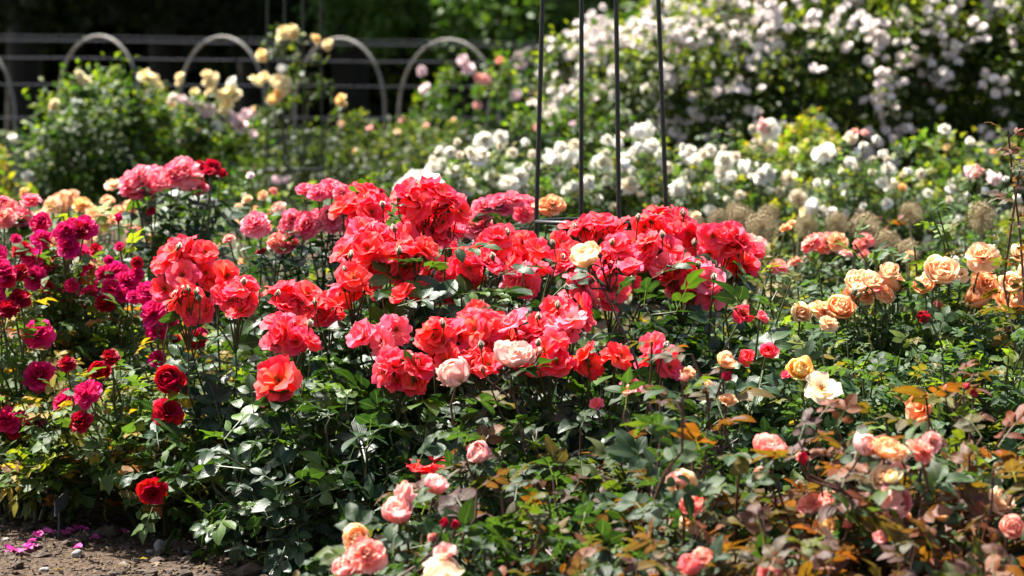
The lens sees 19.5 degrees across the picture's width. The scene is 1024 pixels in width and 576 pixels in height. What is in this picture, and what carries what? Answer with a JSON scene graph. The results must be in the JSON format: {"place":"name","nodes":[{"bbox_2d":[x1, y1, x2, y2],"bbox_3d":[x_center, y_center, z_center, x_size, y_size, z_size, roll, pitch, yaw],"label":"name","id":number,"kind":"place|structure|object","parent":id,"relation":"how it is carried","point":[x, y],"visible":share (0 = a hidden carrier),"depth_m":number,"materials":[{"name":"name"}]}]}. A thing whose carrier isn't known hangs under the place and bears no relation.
{"place":"outdoors","nodes":[
{"label":"outdoors","id":0,"kind":"place"},
{"bbox_2d":[0,228,1008,575],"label":"soil","id":1,"kind":"structure","parent":0,"point":[68,564],"depth_m":6.63,"materials":[{"name":"brown soil"}]},
{"bbox_2d":[0,60,16,200],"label":"rose hoop","id":2,"kind":"object","parent":1,"relation":"on","point":[14,108],"visible":0.66,"depth_m":21.22,"materials":[{"name":"grey metal"}]},
{"bbox_2d":[5,543,14,548],"bbox_3d":[-1.101,0.569,6.558,0.024,0.010,0.023,5,8,-39],"label":"fallen petal","id":3,"kind":"object","parent":1,"relation":"on","point":[7,546],"visible":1,"depth_m":6.56,"materials":[{"name":"pink plant"}]},
{"bbox_2d":[0,133,37,321],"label":"garden shrub","id":4,"kind":"object","parent":1,"relation":"on","point":[4,165],"visible":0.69,"depth_m":14.04,"materials":[{"name":"green plant"}]},
{"bbox_2d":[0,193,77,365],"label":"rose bush","id":5,"kind":"object","parent":1,"relation":"on","point":[15,217],"visible":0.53,"depth_m":8.17,"materials":[{"name":"pink plant"}]},
{"bbox_2d":[39,567,48,571],"bbox_3d":[-0.994,0.599,6.343,0.017,0.012,0.028,3,3,38],"label":"stone","id":6,"kind":"object","parent":1,"relation":"on","point":[42,569],"visible":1,"depth_m":6.34,"materials":[{"name":"white stone"}]},
{"bbox_2d":[0,245,108,519],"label":"rose bush","id":7,"kind":"object","parent":1,"relation":"on","point":[32,333],"visible":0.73,"depth_m":7.00,"materials":[{"name":"green plant"}]},
{"bbox_2d":[54,489,67,538],"bbox_3d":[-1.014,0.534,6.716,0.016,0.158,0.072,1,4,23],"label":"plant label","id":8,"kind":"object","parent":1,"relation":"on","point":[60,502],"visible":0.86,"depth_m":6.71,"materials":[{"name":"paint"}]},
{"bbox_2d":[71,549,81,557],"bbox_3d":[-0.948,0.582,6.512,0.019,0.024,0.020,1,3,20],"label":"stone","id":9,"kind":"object","parent":1,"relation":"on","point":[77,553],"visible":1,"depth_m":6.50,"materials":[{"name":"white stone"}]},
{"bbox_2d":[2,179,151,354],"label":"rose bush","id":10,"kind":"object","parent":1,"relation":"on","point":[64,200],"visible":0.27,"depth_m":9.77,"materials":[{"name":"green plant"}]},
{"bbox_2d":[0,51,187,255],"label":"shrub rose","id":11,"kind":"object","parent":1,"relation":"on","point":[106,139],"visible":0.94,"depth_m":14.78,"materials":[{"name":"green plant"}]},
{"bbox_2d":[89,534,99,538],"bbox_3d":[-0.938,0.560,6.721,0.023,0.010,0.022,2,4,28],"label":"fallen petal","id":12,"kind":"object","parent":1,"relation":"on","point":[96,536],"visible":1,"depth_m":6.71,"materials":[{"name":"purple plant"}]},
{"bbox_2d":[0,346,193,524],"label":"rose bush","id":13,"kind":"object","parent":1,"relation":"on","point":[38,515],"visible":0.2,"depth_m":6.94,"materials":[{"name":"green plant"}]},
{"bbox_2d":[57,34,141,224],"bbox_3d":[-3.063,-1.035,22.152,0.896,1.687,0.025,3,4,39],"label":"rose hoop","id":14,"kind":"object","parent":1,"relation":"on","point":[120,46],"visible":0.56,"depth_m":22.02,"materials":[{"name":"grey metal"}]},
{"bbox_2d":[0,199,231,503],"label":"rose bush","id":15,"kind":"object","parent":1,"relation":"on","point":[64,256],"visible":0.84,"depth_m":7.26,"materials":[{"name":"green plant"}]},
{"bbox_2d":[0,337,244,544],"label":"rose bush","id":16,"kind":"object","parent":1,"relation":"on","point":[81,398],"visible":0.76,"depth_m":6.75,"materials":[{"name":"green plant"}]},
{"bbox_2d":[0,497,269,575],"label":"clod","id":17,"kind":"object","parent":1,"relation":"on","point":[82,535],"visible":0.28,"depth_m":6.64,"materials":[{"name":"brown soil"}]},
{"bbox_2d":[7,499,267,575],"bbox_3d":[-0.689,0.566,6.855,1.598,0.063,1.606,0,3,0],"label":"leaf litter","id":18,"kind":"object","parent":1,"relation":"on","point":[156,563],"visible":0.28,"depth_m":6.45,"materials":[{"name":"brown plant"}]},
{"bbox_2d":[57,281,233,505],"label":"rose bush","id":19,"kind":"object","parent":1,"relation":"on","point":[152,313],"visible":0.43,"depth_m":7.14,"materials":[{"name":"green plant"}]},
{"bbox_2d":[125,80,185,268],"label":"shrub rose","id":20,"kind":"object","parent":1,"relation":"on","point":[151,197],"visible":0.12,"depth_m":15.65,"materials":[{"name":"green plant"}]},
{"bbox_2d":[154,539,166,550],"bbox_3d":[-0.784,0.578,6.672,0.034,0.035,0.038,-1,15,-17],"label":"stone","id":21,"kind":"object","parent":1,"relation":"on","point":[159,544],"visible":0.59,"depth_m":6.66,"materials":[{"name":"grey stone"}]},
{"bbox_2d":[0,476,327,575],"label":"mulch","id":22,"kind":"object","parent":1,"relation":"on","point":[128,567],"visible":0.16,"depth_m":6.58,"materials":[{"name":"brown soil"}]},
{"bbox_2d":[117,367,244,515],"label":"rose bush","id":23,"kind":"object","parent":1,"relation":"on","point":[197,496],"visible":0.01,"depth_m":6.95,"materials":[{"name":"green plant"}]},
{"bbox_2d":[109,155,263,364],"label":"rose bush","id":24,"kind":"object","parent":1,"relation":"on","point":[185,174],"visible":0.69,"depth_m":8.54,"materials":[{"name":"pink plant"}]},
{"bbox_2d":[137,69,288,260],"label":"shrub rose","id":25,"kind":"object","parent":1,"relation":"on","point":[196,143],"visible":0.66,"depth_m":15.72,"materials":[{"name":"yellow plant"}]},
{"bbox_2d":[178,35,267,236],"bbox_3d":[-2.209,-1.075,22.771,0.920,1.698,0.025,3,4,38],"label":"rose hoop","id":26,"kind":"object","parent":1,"relation":"on","point":[244,46],"visible":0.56,"depth_m":22.66,"materials":[{"name":"grey metal"}]},
{"bbox_2d":[127,299,344,382],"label":"rose bush","id":27,"kind":"object","parent":1,"relation":"on","point":[221,340],"visible":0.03,"depth_m":8.00,"materials":[{"name":"green plant"}]},
{"bbox_2d":[119,233,372,555],"bbox_3d":[-0.573,0.243,6.628,0.654,0.730,0.622,0,3,0],"label":"rose bush","id":28,"kind":"object","parent":1,"relation":"on","point":[181,265],"visible":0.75,"depth_m":6.52,"materials":[{"name":"pink plant"}]},
{"bbox_2d":[134,172,375,353],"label":"rose bush","id":29,"kind":"object","parent":1,"relation":"on","point":[268,210],"visible":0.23,"depth_m":9.38,"materials":[{"name":"green plant"}]},
{"bbox_2d":[200,178,334,293],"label":"shrub rose","id":30,"kind":"object","parent":1,"relation":"on","point":[240,190],"visible":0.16,"depth_m":11.59,"materials":[{"name":"green plant"}]},
{"bbox_2d":[232,21,354,294],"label":"climbing rose","id":31,"kind":"object","parent":1,"relation":"on","point":[281,84],"visible":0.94,"depth_m":15.00,"materials":[{"name":"green plant"}]},
{"bbox_2d":[264,0,323,284],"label":"garden obelisk","id":32,"kind":"object","parent":1,"relation":"on","point":[303,171],"visible":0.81,"depth_m":14.96,"materials":[{"name":"paint"}]},
{"bbox_2d":[205,177,404,446],"bbox_3d":[-0.509,0.133,7.706,0.684,0.849,0.631,0,3,0],"label":"rose bush","id":33,"kind":"object","parent":1,"relation":"on","point":[305,225],"visible":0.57,"depth_m":7.51,"materials":[{"name":"pink plant"}]},
{"bbox_2d":[178,379,449,575],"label":"rose bush","id":34,"kind":"object","parent":1,"relation":"on","point":[234,509],"visible":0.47,"depth_m":6.18,"materials":[{"name":"green plant"}]},
{"bbox_2d":[230,279,406,368],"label":"rose bush","id":35,"kind":"object","parent":1,"relation":"on","point":[349,323],"visible":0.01,"depth_m":8.37,"materials":[{"name":"green plant"}]},
{"bbox_2d":[293,37,385,205],"bbox_3d":[-1.350,-1.110,23.360,0.941,1.702,0.025,2,4,37],"label":"rose hoop","id":36,"kind":"object","parent":1,"relation":"on","point":[365,50],"visible":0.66,"depth_m":23.20,"materials":[{"name":"grey metal"}]},
{"bbox_2d":[293,102,446,231],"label":"shrub rose","id":37,"kind":"object","parent":1,"relation":"on","point":[358,155],"visible":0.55,"depth_m":16.72,"materials":[{"name":"green plant"}]},
{"bbox_2d":[0,35,750,154],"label":"wire fence","id":38,"kind":"object","parent":1,"relation":"on","point":[256,59],"visible":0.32,"depth_m":23.04,"materials":[{"name":"grey metal"}]},
{"bbox_2d":[229,175,544,466],"bbox_3d":[-0.282,0.178,6.632,0.744,0.859,0.830,0,3,0],"label":"rose bush","id":39,"kind":"object","parent":1,"relation":"on","point":[373,253],"visible":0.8,"depth_m":6.49,"materials":[{"name":"red plant"}]},
{"bbox_2d":[332,164,446,223],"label":"shrub rose","id":40,"kind":"object","parent":1,"relation":"on","point":[387,187],"visible":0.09,"depth_m":12.23,"materials":[{"name":"green plant"}]},
{"bbox_2d":[354,106,493,181],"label":"shrub rose","id":41,"kind":"object","parent":1,"relation":"on","point":[414,135],"visible":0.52,"depth_m":17.37,"materials":[{"name":"green plant"}]},
{"bbox_2d":[364,169,506,368],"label":"rose bush","id":42,"kind":"object","parent":1,"relation":"on","point":[417,173],"visible":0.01,"depth_m":9.49,"materials":[{"name":"white plant"}]},
{"bbox_2d":[189,292,683,575],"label":"rose bush","id":43,"kind":"object","parent":1,"relation":"on","point":[553,327],"visible":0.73,"depth_m":6.18,"materials":[{"name":"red plant"}]},
{"bbox_2d":[292,461,590,575],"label":"rose bush","id":44,"kind":"object","parent":1,"relation":"on","point":[358,551],"visible":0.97,"depth_m":5.02,"materials":[{"name":"green plant"}]},
{"bbox_2d":[397,38,499,164],"bbox_3d":[-0.510,-1.144,23.907,1.006,1.707,0.025,2,4,34],"label":"rose hoop","id":45,"kind":"object","parent":1,"relation":"on","point":[422,50],"visible":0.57,"depth_m":23.91,"materials":[{"name":"grey metal"}]},
{"bbox_2d":[398,41,537,184],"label":"climbing rose","id":46,"kind":"object","parent":1,"relation":"on","point":[483,79],"visible":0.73,"depth_m":20.27,"materials":[{"name":"green plant"}]},
{"bbox_2d":[382,129,600,312],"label":"rose bush","id":47,"kind":"object","parent":1,"relation":"on","point":[515,178],"visible":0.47,"depth_m":11.67,"materials":[{"name":"white plant"}]},
{"bbox_2d":[364,340,674,567],"bbox_3d":[0.026,0.386,5.549,0.632,0.568,0.600,-3,4,-41],"label":"rose bush","id":48,"kind":"object","parent":1,"relation":"on","point":[453,373],"visible":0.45,"depth_m":5.57,"materials":[{"name":"green plant"}]},
{"bbox_2d":[435,190,607,401],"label":"rose bush","id":49,"kind":"object","parent":1,"relation":"on","point":[487,210],"visible":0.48,"depth_m":7.69,"materials":[{"name":"pink plant"}]},
{"bbox_2d":[486,46,597,193],"bbox_3d":[0.238,-1.146,24.375,1.064,1.658,0.025,2,4,32],"label":"rose hoop","id":50,"kind":"object","parent":1,"relation":"on","point":[512,59],"visible":0.17,"depth_m":24.52,"materials":[{"name":"grey metal"}]},
{"bbox_2d":[465,70,636,206],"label":"shrub rose","id":51,"kind":"object","parent":1,"relation":"on","point":[606,120],"visible":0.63,"depth_m":15.13,"materials":[{"name":"green plant"}]},
{"bbox_2d":[493,567,648,575],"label":"rose bush","id":52,"kind":"object","parent":1,"relation":"on","point":[641,572],"visible":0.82,"depth_m":4.66,"materials":[{"name":"green plant"}]},
{"bbox_2d":[375,456,786,575],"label":"rose bush","id":53,"kind":"object","parent":1,"relation":"on","point":[563,494],"visible":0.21,"depth_m":5.19,"materials":[{"name":"green plant"}]},
{"bbox_2d":[530,0,672,396],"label":"garden obelisk","id":54,"kind":"object","parent":1,"relation":"on","point":[548,221],"visible":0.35,"depth_m":7.33,"materials":[{"name":"paint"}]},
{"bbox_2d":[473,119,743,345],"bbox_3d":[0.335,-0.193,12.091,1.271,0.984,0.954,0,3,0],"label":"rose bush","id":55,"kind":"object","parent":1,"relation":"on","point":[567,159],"visible":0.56,"depth_m":11.82,"materials":[{"name":"white plant"}]},
{"bbox_2d":[482,204,798,466],"bbox_3d":[0.284,0.211,6.657,0.828,0.792,0.863,2,4,27],"label":"rose bush","id":56,"kind":"object","parent":1,"relation":"on","point":[726,251],"visible":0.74,"depth_m":6.58,"materials":[{"name":"red plant"}]},
{"bbox_2d":[472,241,812,568],"bbox_3d":[0.269,0.296,5.559,0.750,0.750,0.596,0,3,0],"label":"rose bush","id":57,"kind":"object","parent":1,"relation":"on","point":[586,255],"visible":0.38,"depth_m":5.53,"materials":[{"name":"green plant"}]},
{"bbox_2d":[493,280,855,504],"bbox_3d":[0.329,0.301,6.352,0.895,0.647,0.668,0,3,0],"label":"rose bush","id":58,"kind":"object","parent":1,"relation":"on","point":[771,346],"visible":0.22,"depth_m":6.30,"materials":[{"name":"green plant"}]},
{"bbox_2d":[568,211,792,397],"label":"rose bush","id":59,"kind":"object","parent":1,"relation":"on","point":[695,215],"visible":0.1,"depth_m":8.96,"materials":[{"name":"green plant"}]},
{"bbox_2d":[502,373,871,575],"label":"rose bush","id":60,"kind":"object","parent":1,"relation":"on","point":[679,499],"visible":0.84,"depth_m":4.88,"materials":[{"name":"green plant"}]},
{"bbox_2d":[680,210,703,393],"bbox_3d":[0.596,0.075,9.819,0.075,0.663,0.075,-3,4,-43],"label":"dry allium","id":61,"kind":"object","parent":1,"relation":"on","point":[697,221],"visible":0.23,"depth_m":9.79,"materials":[{"name":"beige plant"}]},
{"bbox_2d":[705,208,730,324],"bbox_3d":[0.663,0.078,9.620,0.084,0.678,0.083,0,3,0],"label":"dry allium","id":62,"kind":"object","parent":1,"relation":"on","point":[717,219],"visible":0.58,"depth_m":9.59,"materials":[{"name":"beige plant"}]},
{"bbox_2d":[612,117,843,331],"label":"rose bush","id":63,"kind":"object","parent":1,"relation":"on","point":[759,175],"visible":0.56,"depth_m":11.74,"materials":[{"name":"white plant"}]},
{"bbox_2d":[724,201,744,219],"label":"dry allium","id":64,"kind":"object","parent":1,"relation":"on","point":[729,211],"visible":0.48,"depth_m":10.19,"materials":[{"name":"beige plant"}]},
{"bbox_2d":[677,245,807,412],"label":"rose bush","id":65,"kind":"object","parent":1,"relation":"on","point":[762,293],"visible":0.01,"depth_m":7.01,"materials":[{"name":"green plant"}]},
{"bbox_2d":[728,205,756,231],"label":"dry allium","id":66,"kind":"object","parent":1,"relation":"on","point":[743,219],"visible":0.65,"depth_m":9.29,"materials":[{"name":"beige plant"}]},
{"bbox_2d":[487,503,1023,575],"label":"rose bush","id":67,"kind":"object","parent":1,"relation":"on","point":[833,555],"visible":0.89,"depth_m":4.66,"materials":[{"name":"green plant"}]},
{"bbox_2d":[744,211,780,300],"bbox_3d":[0.755,0.108,9.020,0.116,0.687,0.115,0,3,0],"label":"dry allium","id":68,"kind":"object","parent":1,"relation":"on","point":[762,227],"visible":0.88,"depth_m":8.99,"materials":[{"name":"beige plant"}]},
{"bbox_2d":[511,0,1023,297],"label":"climbing rose","id":69,"kind":"object","parent":1,"relation":"on","point":[915,47],"visible":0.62,"depth_m":15.60,"materials":[{"name":"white plant"}]},
{"bbox_2d":[758,203,780,280],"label":"dry allium","id":70,"kind":"object","parent":1,"relation":"on","point":[773,211],"visible":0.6,"depth_m":9.89,"materials":[{"name":"beige plant"}]},
{"bbox_2d":[739,105,843,314],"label":"garden shrub","id":71,"kind":"object","parent":1,"relation":"on","point":[804,138],"visible":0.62,"depth_m":13.52,"materials":[{"name":"green plant"}]},
{"bbox_2d":[789,190,808,301],"bbox_3d":[1.000,0.014,10.418,0.068,0.716,0.069,0,3,0],"label":"dry allium","id":72,"kind":"object","parent":1,"relation":"on","point":[799,200],"visible":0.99,"depth_m":10.40,"materials":[{"name":"beige plant"}]},
{"bbox_2d":[793,213,817,333],"bbox_3d":[0.944,0.088,9.621,0.083,0.660,0.084,-3,4,-40],"label":"dry allium","id":73,"kind":"object","parent":1,"relation":"on","point":[805,226],"visible":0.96,"depth_m":9.60,"materials":[{"name":"beige plant"}]},
{"bbox_2d":[707,219,910,354],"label":"rose bush","id":74,"kind":"object","parent":1,"relation":"on","point":[820,243],"visible":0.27,"depth_m":8.06,"materials":[{"name":"green plant"}]},
{"bbox_2d":[704,216,949,418],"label":"rose bush","id":75,"kind":"object","parent":1,"relation":"on","point":[866,292],"visible":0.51,"depth_m":6.79,"materials":[{"name":"green plant"}]},
{"bbox_2d":[647,330,1022,531],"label":"rose bush","id":76,"kind":"object","parent":1,"relation":"on","point":[822,384],"visible":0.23,"depth_m":6.24,"materials":[{"name":"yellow plant"}]},
{"bbox_2d":[823,211,848,285],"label":"dry allium","id":77,"kind":"object","parent":1,"relation":"on","point":[837,223],"visible":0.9,"depth_m":9.50,"materials":[{"name":"beige plant"}]},
{"bbox_2d":[701,359,1023,575],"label":"rose bush","id":78,"kind":"object","parent":1,"relation":"on","point":[882,490],"visible":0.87,"depth_m":4.89,"materials":[{"name":"green plant"}]},
{"bbox_2d":[848,210,881,316],"bbox_3d":[1.066,0.107,9.021,0.108,0.688,0.108,0,3,0],"label":"dry allium","id":79,"kind":"object","parent":1,"relation":"on","point":[871,222],"visible":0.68,"depth_m":9.00,"materials":[{"name":"beige plant"}]},
{"bbox_2d":[714,124,1023,338],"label":"rose bush","id":80,"kind":"object","parent":1,"relation":"on","point":[887,205],"visible":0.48,"depth_m":11.35,"materials":[{"name":"white plant"}]},
{"bbox_2d":[873,227,901,261],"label":"dry allium","id":81,"kind":"object","parent":1,"relation":"on","point":[885,237],"visible":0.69,"depth_m":8.80,"materials":[{"name":"beige plant"}]},
{"bbox_2d":[876,214,904,316],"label":"shrub rose","id":82,"kind":"object","parent":1,"relation":"on","point":[890,228],"visible":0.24,"depth_m":9.40,"materials":[{"name":"green plant"}]},
{"bbox_2d":[894,237,922,313],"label":"dry allium","id":83,"kind":"object","parent":1,"relation":"on","point":[906,247],"visible":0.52,"depth_m":8.71,"materials":[{"name":"beige plant"}]},
{"bbox_2d":[795,306,1023,551],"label":"rose bush","id":84,"kind":"object","parent":1,"relation":"on","point":[1005,400],"visible":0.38,"depth_m":6.27,"materials":[{"name":"leaf"},{"name":"red brown cane"},{"name":"petal"}]},
{"bbox_2d":[898,201,922,308],"bbox_3d":[1.331,0.055,9.912,0.110,0.692,0.086,2,4,32],"label":"dry allium","id":85,"kind":"object","parent":1,"relation":"on","point":[911,212],"visible":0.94,"depth_m":9.90,"materials":[{"name":"beige plant"}]},
{"bbox_2d":[820,197,1023,432],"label":"rose bush","id":86,"kind":"object","parent":1,"relation":"on","point":[939,271],"visible":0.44,"depth_m":6.78,"materials":[{"name":"green plant"}]},
{"bbox_2d":[839,250,1023,353],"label":"rose bush","id":87,"kind":"object","parent":1,"relation":"on","point":[908,252],"visible":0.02,"depth_m":8.05,"materials":[{"name":"green plant"}]},
{"bbox_2d":[866,123,1023,223],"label":"shrub rose","id":88,"kind":"object","parent":1,"relation":"on","point":[920,144],"visible":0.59,"depth_m":12.69,"materials":[{"name":"green plant"}]},
{"bbox_2d":[900,164,1023,340],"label":"rose bush","id":89,"kind":"object","parent":1,"relation":"on","point":[974,172],"visible":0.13,"depth_m":9.04,"materials":[{"name":"green plant"}]},
{"bbox_2d":[964,201,999,322],"bbox_3d":[1.401,0.096,8.920,0.108,0.722,0.107,0,3,0],"label":"dry allium","id":90,"kind":"object","parent":1,"relation":"on","point":[981,218],"visible":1,"depth_m":8.89,"materials":[{"name":"beige plant"}]},
{"bbox_2d":[974,122,1023,540],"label":"rose bush","id":91,"kind":"object","parent":1,"relation":"on","point":[1015,285],"visible":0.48,"depth_m":6.64,"materials":[{"name":"green plant"}]},
{"bbox_2d":[1008,205,1023,243],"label":"dry allium","id":92,"kind":"object","parent":1,"relation":"on","point":[1021,220],"visible":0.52,"depth_m":9.39,"materials":[{"name":"beige plant"}]},
{"bbox_2d":[0,130,1019,226],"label":"lawn","id":93,"kind":"structure","parent":0,"point":[20,169],"depth_m":31.18,"materials":[{"name":"green plant"}]},
{"bbox_2d":[0,0,130,133],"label":"tree","id":94,"kind":"object","parent":93,"relation":"on","point":[26,17],"visible":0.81,"depth_m":32.34,"materials":[{"name":"green plant"}]},
{"bbox_2d":[38,0,198,125],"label":"tree","id":95,"kind":"object","parent":93,"relation":"on","point":[156,14],"visible":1,"depth_m":31.18,"materials":[{"name":"green plant"}]},
{"bbox_2d":[157,0,340,131],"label":"tree","id":96,"kind":"object","parent":93,"relation":"on","point":[243,18],"visible":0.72,"depth_m":32.79,"materials":[{"name":"green plant"}]},
{"bbox_2d":[331,10,368,143],"bbox_3d":[-2.105,-6.874,32.884,6.551,10.742,6.395,0,3,0],"label":"tree","id":97,"kind":"object","parent":93,"relation":"on","point":[351,74],"depth_m":32.76,"materials":[{"name":"green plant"}]},
{"bbox_2d":[291,0,486,135],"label":"tree","id":98,"kind":"object","parent":93,"relation":"on","point":[395,19],"visible":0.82,"depth_m":30.82,"materials":[{"name":"green plant"}]},
{"bbox_2d":[0,0,1023,130],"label":"yew hedge","id":99,"kind":"object","parent":93,"relation":"on","point":[392,74],"visible":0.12,"depth_m":40.64,"materials":[{"name":"green plant"}]},
{"bbox_2d":[425,0,623,159],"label":"tree","id":100,"kind":"object","parent":93,"relation":"on","point":[489,21],"visible":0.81,"depth_m":28.20,"materials":[{"name":"green plant"}]},
{"bbox_2d":[571,0,760,169],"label":"tree","id":101,"kind":"object","parent":93,"relation":"on","point":[628,14],"visible":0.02,"depth_m":25.76,"materials":[{"name":"green plant"}]},
{"bbox_2d":[837,3,872,123],"bbox_3d":[3.805,-6.372,31.938,5.935,9.946,5.810,0,3,0],"label":"tree","id":102,"kind":"object","parent":93,"relation":"on","point":[852,103],"depth_m":32.24,"materials":[{"name":"green plant"}]}
]}

